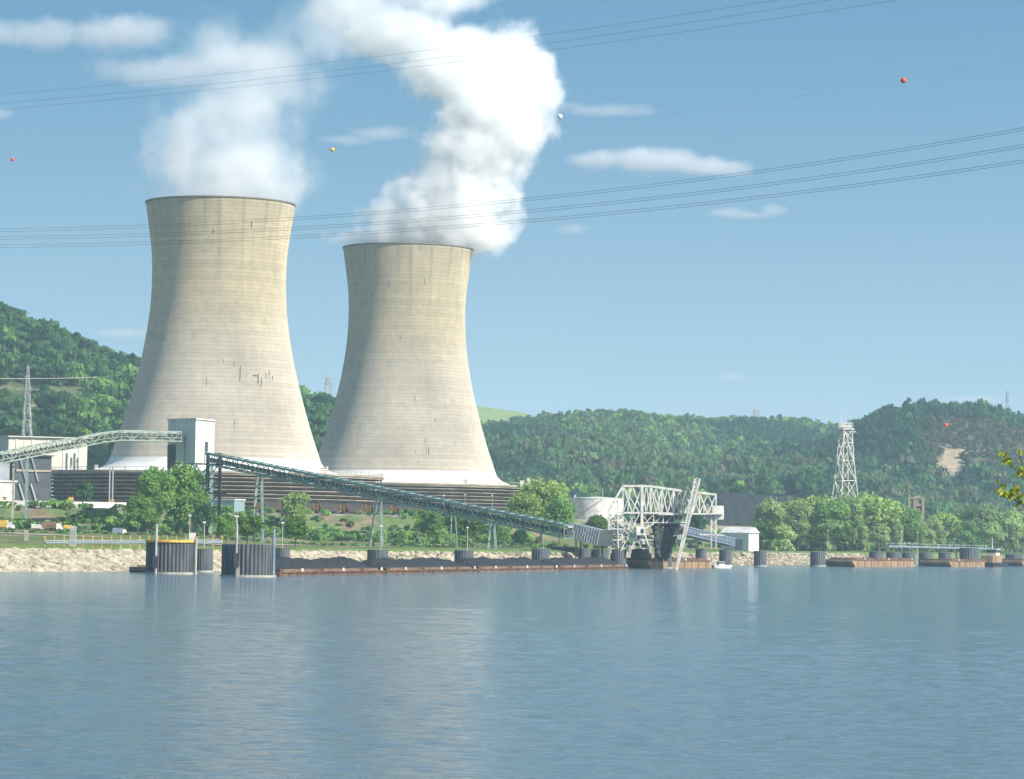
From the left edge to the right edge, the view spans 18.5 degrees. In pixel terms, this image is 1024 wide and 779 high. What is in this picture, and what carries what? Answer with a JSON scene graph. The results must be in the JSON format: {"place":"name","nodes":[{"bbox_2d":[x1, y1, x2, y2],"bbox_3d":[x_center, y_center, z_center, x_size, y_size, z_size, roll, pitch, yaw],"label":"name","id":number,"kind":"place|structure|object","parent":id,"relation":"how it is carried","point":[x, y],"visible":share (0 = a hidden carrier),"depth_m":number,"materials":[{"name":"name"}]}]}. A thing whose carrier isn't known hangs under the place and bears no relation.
{"place":"outdoors","nodes":[
{"label":"outdoors","id":0,"kind":"place"},
{"bbox_2d":[0,0,894,109],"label":"power line","id":1,"kind":"object","parent":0,"point":[483,58],"visible":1,"depth_m":497.97,"materials":[{"name":"metal"}]},
{"bbox_2d":[0,130,1022,231],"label":"power line","id":2,"kind":"object","parent":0,"point":[565,196],"visible":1,"depth_m":471.33,"materials":[{"name":"metal"}]},
{"bbox_2d":[0,565,1023,778],"bbox_3d":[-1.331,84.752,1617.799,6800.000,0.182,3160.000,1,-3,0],"label":"river","id":3,"kind":"structure","parent":0,"point":[786,672],"depth_m":175.39,"materials":[{"name":"blue liquid"}]},
{"bbox_2d":[144,524,197,573],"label":"mooring cell","id":4,"kind":"object","parent":3,"relation":"in","point":[171,556],"visible":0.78,"depth_m":599.85,"materials":[{"name":"metal"}]},
{"bbox_2d":[197,548,212,571],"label":"mooring cell","id":5,"kind":"object","parent":3,"relation":"in","point":[204,560],"visible":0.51,"depth_m":637.29,"materials":[{"name":"metal"}]},
{"bbox_2d":[220,513,275,576],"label":"mooring cell","id":6,"kind":"object","parent":3,"relation":"in","point":[248,560],"visible":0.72,"depth_m":574.91,"materials":[{"name":"metal"}]},
{"bbox_2d":[275,567,384,575],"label":"coal barge","id":7,"kind":"object","parent":3,"relation":"on","point":[322,571],"visible":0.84,"depth_m":622.41,"materials":[{"name":"brown metal"}]},
{"bbox_2d":[275,556,370,569],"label":"coal load","id":8,"kind":"object","parent":7,"relation":"in","point":[337,562],"visible":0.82,"depth_m":624.46},
{"bbox_2d":[378,566,477,573],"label":"coal barge","id":9,"kind":"object","parent":3,"relation":"on","point":[441,569],"visible":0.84,"depth_m":686.71,"materials":[{"name":"brown metal"}]},
{"bbox_2d":[361,557,464,568],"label":"coal load","id":10,"kind":"object","parent":9,"relation":"in","point":[383,562],"visible":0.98,"depth_m":682.81},
{"bbox_2d":[471,565,559,571],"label":"coal barge","id":11,"kind":"object","parent":3,"relation":"on","point":[513,568],"visible":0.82,"depth_m":752.61,"materials":[{"name":"brown metal"}]},
{"bbox_2d":[456,557,547,567],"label":"coal load","id":12,"kind":"object","parent":11,"relation":"in","point":[486,561],"visible":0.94,"depth_m":749.55},
{"bbox_2d":[554,564,628,570],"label":"coal barge","id":13,"kind":"object","parent":3,"relation":"on","point":[588,567],"visible":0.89,"depth_m":824.13,"materials":[{"name":"brown metal"}]},
{"bbox_2d":[540,557,618,565],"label":"coal load","id":14,"kind":"object","parent":13,"relation":"in","point":[554,561],"visible":0.92,"depth_m":819.51},
{"bbox_2d":[610,549,625,565],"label":"mooring cell","id":15,"kind":"object","parent":3,"relation":"in","point":[617,556],"visible":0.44,"depth_m":886.86,"materials":[{"name":"metal"}]},
{"bbox_2d":[608,485,724,561],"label":"coal unloader","id":16,"kind":"object","parent":15,"relation":"on","point":[667,528],"visible":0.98,"depth_m":887.40,"materials":[{"name":"white metal"}]},
{"bbox_2d":[626,558,710,568],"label":"empty barge","id":17,"kind":"object","parent":3,"relation":"on","point":[651,563],"visible":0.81,"depth_m":909.42,"materials":[{"name":"brown metal"}]},
{"bbox_2d":[675,478,700,568],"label":"spud girder","id":18,"kind":"object","parent":3,"relation":"in","point":[695,488],"visible":0.98,"depth_m":883.57,"materials":[{"name":"white metal"}]},
{"bbox_2d":[810,552,825,565],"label":"mooring cell","id":19,"kind":"object","parent":3,"relation":"in","point":[817,558],"visible":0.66,"depth_m":1101.30,"materials":[{"name":"metal"}]},
{"bbox_2d":[825,557,913,566],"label":"empty barge","id":20,"kind":"object","parent":3,"relation":"on","point":[871,562],"visible":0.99,"depth_m":1118.12,"materials":[{"name":"brown metal"}]},
{"bbox_2d":[885,543,989,558],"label":"pier walkway","id":21,"kind":"structure","parent":3,"relation":"in","point":[916,546],"depth_m":1230.84,"materials":[{"name":"metal"}]},
{"bbox_2d":[920,559,986,566],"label":"empty barge","id":22,"kind":"object","parent":3,"relation":"on","point":[954,562],"visible":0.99,"depth_m":1195.20,"materials":[{"name":"brown metal"}]},
{"bbox_2d":[959,548,978,566],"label":"mooring cell","id":23,"kind":"object","parent":3,"relation":"in","point":[969,553],"visible":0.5,"depth_m":1220.43,"materials":[{"name":"metal"}]},
{"bbox_2d":[981,539,1008,566],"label":"towboat","id":24,"kind":"object","parent":3,"relation":"on","point":[992,557],"visible":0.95,"depth_m":1235.97,"materials":[{"name":"white paint"}]},
{"bbox_2d":[0,346,1023,568],"bbox_3d":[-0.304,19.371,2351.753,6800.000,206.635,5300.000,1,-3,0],"label":"ground","id":25,"kind":"structure","parent":0,"point":[950,460],"depth_m":1076.13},
{"bbox_2d":[0,480,17,499],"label":"store shed","id":26,"kind":"structure","parent":25,"relation":"on","point":[5,488],"depth_m":1034.69,"materials":[{"name":"white paint"}]},
{"bbox_2d":[16,366,37,451],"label":"pylon","id":27,"kind":"object","parent":25,"relation":"on","point":[25,403],"visible":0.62,"depth_m":1431.25,"materials":[{"name":"grey metal"}]},
{"bbox_2d":[0,454,54,500],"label":"crusher house","id":28,"kind":"structure","parent":25,"relation":"on","point":[39,478],"depth_m":1142.70,"materials":[{"name":"grey metal"}]},
{"bbox_2d":[0,436,91,498],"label":"plant hall","id":29,"kind":"structure","parent":25,"relation":"on","point":[64,460],"depth_m":1432.32,"materials":[{"name":"white paint"}]},
{"bbox_2d":[0,500,126,507],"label":"boundary wall","id":30,"kind":"structure","parent":25,"relation":"on","point":[103,504],"depth_m":1009.94,"materials":[{"name":"white paint"}]},
{"bbox_2d":[73,481,95,504],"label":"broadleaf tree","id":31,"kind":"object","parent":25,"relation":"on","point":[84,488],"visible":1,"depth_m":998.40,"materials":[{"name":"green plant"}]},
{"bbox_2d":[0,430,181,519],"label":"conveyor gallery","id":32,"kind":"object","parent":25,"relation":"on","point":[53,448],"visible":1,"depth_m":941.35,"materials":[{"name":"grey metal"}]},
{"bbox_2d":[44,536,222,559],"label":"bank walkway","id":33,"kind":"structure","parent":25,"relation":"on","point":[83,541],"depth_m":651.32,"materials":[{"name":"yellow paint"}]},
{"bbox_2d":[122,492,152,534],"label":"broadleaf tree","id":34,"kind":"object","parent":25,"relation":"on","point":[138,508],"visible":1,"depth_m":887.82,"materials":[{"name":"green plant"}]},
{"bbox_2d":[134,470,161,530],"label":"broadleaf tree","id":35,"kind":"object","parent":25,"relation":"on","point":[147,483],"visible":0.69,"depth_m":903.23,"materials":[{"name":"green plant"}]},
{"bbox_2d":[138,464,178,532],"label":"broadleaf tree","id":36,"kind":"object","parent":25,"relation":"on","point":[166,482],"visible":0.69,"depth_m":911.75,"materials":[{"name":"green plant"}]},
{"bbox_2d":[0,301,335,469],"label":"woods","id":37,"kind":"object","parent":25,"relation":"on","point":[51,348],"visible":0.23,"depth_m":1754.20,"materials":[{"name":"green plant"}]},
{"bbox_2d":[164,460,199,533],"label":"broadleaf tree","id":38,"kind":"object","parent":25,"relation":"on","point":[183,473],"visible":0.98,"depth_m":917.69,"materials":[{"name":"green plant"}]},
{"bbox_2d":[0,547,366,571],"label":"riprap","id":39,"kind":"object","parent":25,"relation":"on","point":[14,559],"visible":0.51,"depth_m":625.06,"materials":[{"name":"beige stone"}]},
{"bbox_2d":[166,418,215,534],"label":"transfer house","id":40,"kind":"structure","parent":25,"relation":"on","point":[194,445],"depth_m":960.40,"materials":[{"name":"white paint"}]},
{"bbox_2d":[176,468,210,532],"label":"broadleaf tree","id":41,"kind":"object","parent":25,"relation":"on","point":[202,497],"visible":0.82,"depth_m":922.81,"materials":[{"name":"green plant"}]},
{"bbox_2d":[190,502,216,538],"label":"broadleaf tree","id":42,"kind":"object","parent":25,"relation":"on","point":[202,513],"visible":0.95,"depth_m":878.41,"materials":[{"name":"green plant"}]},
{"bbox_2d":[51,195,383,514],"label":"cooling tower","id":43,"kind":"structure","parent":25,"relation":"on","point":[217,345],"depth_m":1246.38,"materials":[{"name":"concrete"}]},
{"bbox_2d":[215,512,237,543],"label":"broadleaf tree","id":44,"kind":"object","parent":25,"relation":"on","point":[226,523],"visible":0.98,"depth_m":758.29,"materials":[{"name":"green plant"}]},
{"bbox_2d":[213,499,245,511],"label":"site hut","id":45,"kind":"object","parent":25,"relation":"on","point":[237,505],"visible":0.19,"depth_m":1099.04,"materials":[{"name":"teal paint"}]},
{"bbox_2d":[232,514,265,543],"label":"broadleaf tree","id":46,"kind":"object","parent":25,"relation":"on","point":[247,525],"visible":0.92,"depth_m":768.07,"materials":[{"name":"green plant"}]},
{"bbox_2d":[0,498,503,544],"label":"shrubbery","id":47,"kind":"object","parent":25,"relation":"on","point":[112,521],"visible":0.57,"depth_m":1006.71,"materials":[{"name":"green plant"}]},
{"bbox_2d":[0,526,549,548],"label":"grass","id":48,"kind":"structure","parent":25,"relation":"on","point":[161,533],"depth_m":940.53,"materials":[{"name":"green plant"}]},
{"bbox_2d":[278,491,311,519],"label":"broadleaf tree","id":49,"kind":"object","parent":25,"relation":"on","point":[294,504],"visible":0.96,"depth_m":1057.02,"materials":[{"name":"green plant"}]},
{"bbox_2d":[281,515,309,548],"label":"broadleaf tree","id":50,"kind":"object","parent":25,"relation":"on","point":[294,526],"visible":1,"depth_m":731.96,"materials":[{"name":"green plant"}]},
{"bbox_2d":[314,502,340,513],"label":"hopper car","id":51,"kind":"object","parent":25,"relation":"on","point":[334,507],"visible":0.76,"depth_m":1148.00,"materials":[{"name":"metal"}]},
{"bbox_2d":[341,503,366,513],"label":"hopper car","id":52,"kind":"object","parent":25,"relation":"on","point":[347,508],"visible":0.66,"depth_m":1161.02,"materials":[{"name":"metal"}]},
{"bbox_2d":[199,452,573,548],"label":"conveyor gallery","id":53,"kind":"object","parent":25,"relation":"on","point":[219,461],"visible":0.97,"depth_m":907.14,"materials":[{"name":"green metal"}]},
{"bbox_2d":[412,508,435,537],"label":"broadleaf tree","id":54,"kind":"object","parent":25,"relation":"on","point":[423,522],"visible":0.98,"depth_m":1017.86,"materials":[{"name":"green plant"}]},
{"bbox_2d":[318,242,534,516],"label":"cooling tower","id":55,"kind":"structure","parent":25,"relation":"on","point":[404,416],"depth_m":1431.03,"materials":[{"name":"concrete"}]},
{"bbox_2d":[426,509,444,543],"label":"broadleaf tree","id":56,"kind":"object","parent":25,"relation":"on","point":[434,530],"visible":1,"depth_m":1012.98,"materials":[{"name":"green plant"}]},
{"bbox_2d":[448,515,485,547],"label":"broadleaf tree","id":57,"kind":"object","parent":25,"relation":"on","point":[463,524],"visible":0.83,"depth_m":942.08,"materials":[{"name":"green plant"}]},
{"bbox_2d":[502,491,542,527],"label":"broadleaf tree","id":58,"kind":"object","parent":25,"relation":"on","point":[526,503],"visible":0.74,"depth_m":1075.46,"materials":[{"name":"green plant"}]},
{"bbox_2d":[506,477,570,543],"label":"broadleaf tree","id":59,"kind":"object","parent":25,"relation":"on","point":[547,490],"visible":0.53,"depth_m":1082.68,"materials":[{"name":"green plant"}]},
{"bbox_2d":[540,495,579,546],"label":"broadleaf tree","id":60,"kind":"object","parent":25,"relation":"on","point":[562,510],"visible":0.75,"depth_m":1046.64,"materials":[{"name":"green plant"}]},
{"bbox_2d":[567,523,613,557],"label":"conveyor shed","id":61,"kind":"structure","parent":25,"relation":"on","point":[598,537],"depth_m":862.77,"materials":[{"name":"metal"}]},
{"bbox_2d":[571,488,623,520],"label":"storage tank","id":62,"kind":"object","parent":25,"relation":"on","point":[586,507],"visible":0.78,"depth_m":1299.49,"materials":[{"name":"white metal"}]},
{"bbox_2d":[584,514,610,529],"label":"broadleaf tree","id":63,"kind":"object","parent":25,"relation":"on","point":[597,521],"visible":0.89,"depth_m":1145.84,"materials":[{"name":"green plant"}]},
{"bbox_2d":[498,514,752,548],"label":"shrubbery","id":64,"kind":"object","parent":25,"relation":"on","point":[530,540],"visible":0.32,"depth_m":1115.35,"materials":[{"name":"green plant"}]},
{"bbox_2d":[388,551,864,564],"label":"riprap","id":65,"kind":"object","parent":25,"relation":"on","point":[797,557],"visible":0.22,"depth_m":1018.77,"materials":[{"name":"beige stone"}]},
{"bbox_2d":[480,408,853,457],"bbox_3d":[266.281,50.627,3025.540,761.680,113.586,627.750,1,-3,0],"label":"woods","id":66,"kind":"object","parent":25,"relation":"on","point":[687,433],"visible":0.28,"depth_m":2932.54,"materials":[{"name":"green plant"}]},
{"bbox_2d":[689,512,706,548],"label":"broadleaf tree","id":67,"kind":"object","parent":25,"relation":"on","point":[698,522],"visible":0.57,"depth_m":1117.96,"materials":[{"name":"green plant"}]},
{"bbox_2d":[680,526,734,545],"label":"conveyor gallery","id":68,"kind":"object","parent":25,"relation":"on","point":[693,533],"visible":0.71,"depth_m":947.41,"materials":[{"name":"metal"}]},
{"bbox_2d":[721,527,759,550],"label":"riverside hut","id":69,"kind":"object","parent":25,"relation":"on","point":[746,538],"visible":0.57,"depth_m":1152.98,"materials":[{"name":"white paint"}]},
{"bbox_2d":[705,492,795,526],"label":"coal pile","id":70,"kind":"object","parent":25,"relation":"on","point":[738,507],"visible":0.38,"depth_m":1763.89,"materials":[{"name":"grey"}]},
{"bbox_2d":[482,397,1023,512],"bbox_3d":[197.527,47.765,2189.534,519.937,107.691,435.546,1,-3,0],"label":"woods","id":71,"kind":"object","parent":25,"relation":"on","point":[513,455],"visible":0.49,"depth_m":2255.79,"materials":[{"name":"green plant"}]},
{"bbox_2d":[503,467,1023,545],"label":"woods","id":72,"kind":"object","parent":25,"relation":"on","point":[584,484],"visible":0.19,"depth_m":1926.79,"materials":[{"name":"green plant"}]},
{"bbox_2d":[754,521,780,550],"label":"broadleaf tree","id":73,"kind":"object","parent":25,"relation":"on","point":[764,529],"visible":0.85,"depth_m":1266.60,"materials":[{"name":"green plant"}]},
{"bbox_2d":[752,496,786,532],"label":"broadleaf tree","id":74,"kind":"object","parent":25,"relation":"on","point":[770,509],"visible":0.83,"depth_m":1326.84,"materials":[{"name":"green plant"}]},
{"bbox_2d":[774,524,796,550],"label":"broadleaf tree","id":75,"kind":"object","parent":25,"relation":"on","point":[786,534],"visible":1,"depth_m":1258.74,"materials":[{"name":"green plant"}]},
{"bbox_2d":[783,500,811,550],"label":"broadleaf tree","id":76,"kind":"object","parent":25,"relation":"on","point":[798,517],"visible":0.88,"depth_m":1305.86,"materials":[{"name":"green plant"}]},
{"bbox_2d":[800,520,810,550],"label":"broadleaf tree","id":77,"kind":"object","parent":25,"relation":"on","point":[804,529],"visible":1,"depth_m":1287.38,"materials":[{"name":"green plant"}]},
{"bbox_2d":[785,495,835,550],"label":"broadleaf tree","id":78,"kind":"object","parent":25,"relation":"on","point":[815,503],"visible":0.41,"depth_m":1335.57,"materials":[{"name":"green plant"}]},
{"bbox_2d":[807,524,832,550],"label":"broadleaf tree","id":79,"kind":"object","parent":25,"relation":"on","point":[821,534],"visible":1,"depth_m":1286.41,"materials":[{"name":"green plant"}]},
{"bbox_2d":[812,498,853,550],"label":"broadleaf tree","id":80,"kind":"object","parent":25,"relation":"on","point":[831,511],"visible":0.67,"depth_m":1325.59,"materials":[{"name":"green plant"}]},
{"bbox_2d":[829,524,855,550],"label":"broadleaf tree","id":81,"kind":"object","parent":25,"relation":"on","point":[842,535],"visible":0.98,"depth_m":1296.67,"materials":[{"name":"green plant"}]},
{"bbox_2d":[832,422,857,499],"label":"lattice tower","id":82,"kind":"structure","parent":25,"relation":"on","point":[846,427],"depth_m":1499.00,"materials":[{"name":"white metal"}]},
{"bbox_2d":[849,498,866,550],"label":"broadleaf tree","id":83,"kind":"object","parent":25,"relation":"on","point":[858,510],"visible":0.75,"depth_m":1327.17,"materials":[{"name":"green plant"}]},
{"bbox_2d":[857,523,868,551],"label":"broadleaf tree","id":84,"kind":"object","parent":25,"relation":"on","point":[863,534],"visible":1,"depth_m":1307.60,"materials":[{"name":"green plant"}]},
{"bbox_2d":[718,533,1023,552],"bbox_3d":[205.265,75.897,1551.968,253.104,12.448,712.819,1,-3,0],"label":"shrubbery","id":85,"kind":"object","parent":25,"relation":"on","point":[776,545],"visible":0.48,"depth_m":1401.12,"materials":[{"name":"green plant"}]},
{"bbox_2d":[849,494,902,551],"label":"broadleaf tree","id":86,"kind":"object","parent":25,"relation":"on","point":[879,509],"visible":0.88,"depth_m":1334.47,"materials":[{"name":"green plant"}]},
{"bbox_2d":[869,523,891,551],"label":"broadleaf tree","id":87,"kind":"object","parent":25,"relation":"on","point":[878,533],"visible":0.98,"depth_m":1316.40,"materials":[{"name":"green plant"}]},
{"bbox_2d":[891,523,903,551],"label":"broadleaf tree","id":88,"kind":"object","parent":25,"relation":"on","point":[897,536],"visible":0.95,"depth_m":1327.39,"materials":[{"name":"green plant"}]},
{"bbox_2d":[888,502,923,551],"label":"broadleaf tree","id":89,"kind":"object","parent":25,"relation":"on","point":[908,517],"visible":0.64,"depth_m":1344.89,"materials":[{"name":"green plant"}]},
{"bbox_2d":[902,526,924,552],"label":"broadleaf tree","id":90,"kind":"object","parent":25,"relation":"on","point":[910,535],"visible":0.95,"depth_m":1336.51,"materials":[{"name":"green plant"}]},
{"bbox_2d":[931,511,962,551],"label":"broadleaf tree","id":91,"kind":"object","parent":25,"relation":"on","point":[949,523],"visible":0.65,"depth_m":1495.42,"materials":[{"name":"green plant"}]},
{"bbox_2d":[954,519,980,544],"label":"broadleaf tree","id":92,"kind":"object","parent":25,"relation":"on","point":[967,529],"visible":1,"depth_m":1416.70,"materials":[{"name":"green plant"}]},
{"bbox_2d":[954,506,994,546],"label":"broadleaf tree","id":93,"kind":"object","parent":25,"relation":"on","point":[971,513],"visible":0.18,"depth_m":1498.04,"materials":[{"name":"green plant"}]},
{"bbox_2d":[972,503,996,552],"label":"broadleaf tree","id":94,"kind":"object","parent":25,"relation":"on","point":[982,518],"visible":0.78,"depth_m":1475.84,"materials":[{"name":"green plant"}]},
{"bbox_2d":[981,520,1004,545],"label":"broadleaf tree","id":95,"kind":"object","parent":25,"relation":"on","point":[993,530],"visible":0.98,"depth_m":1416.26,"materials":[{"name":"green plant"}]},
{"bbox_2d":[993,448,1023,507],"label":"overhanging tree","id":96,"kind":"object","parent":25,"relation":"on","point":[1014,491],"visible":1,"depth_m":37.95,"materials":[{"name":"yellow plant"}]},
{"bbox_2d":[998,506,1023,552],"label":"broadleaf tree","id":97,"kind":"object","parent":25,"relation":"on","point":[1007,517],"visible":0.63,"depth_m":1466.26,"materials":[{"name":"green plant"}]},
{"bbox_2d":[1008,520,1021,553],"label":"broadleaf tree","id":98,"kind":"object","parent":25,"relation":"on","point":[1014,534],"visible":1,"depth_m":1407.42,"materials":[{"name":"green plant"}]},
{"bbox_2d":[0,162,1023,247],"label":"power line","id":99,"kind":"object","parent":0,"point":[556,219],"visible":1,"depth_m":477.14,"materials":[{"name":"metal"}]},
{"bbox_2d":[0,0,1023,424],"label":"sky","id":100,"kind":"structure","parent":0,"point":[837,305],"materials":[{"name":"blue"}]},
{"bbox_2d":[4,144,1023,236],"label":"power line","id":101,"kind":"object","parent":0,"point":[532,209],"visible":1,"depth_m":481.67,"materials":[{"name":"metal"}]},
{"bbox_2d":[21,127,1023,228],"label":"power line","id":102,"kind":"object","parent":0,"point":[553,195],"visible":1,"depth_m":477.06,"materials":[{"name":"metal"}]},
{"bbox_2d":[29,160,1020,244],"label":"power line","id":103,"kind":"object","parent":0,"point":[552,217],"visible":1,"depth_m":476.01,"materials":[{"name":"metal"}]},
{"bbox_2d":[45,147,1021,238],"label":"power line","id":104,"kind":"object","parent":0,"point":[567,208],"visible":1,"depth_m":472.51,"materials":[{"name":"metal"}]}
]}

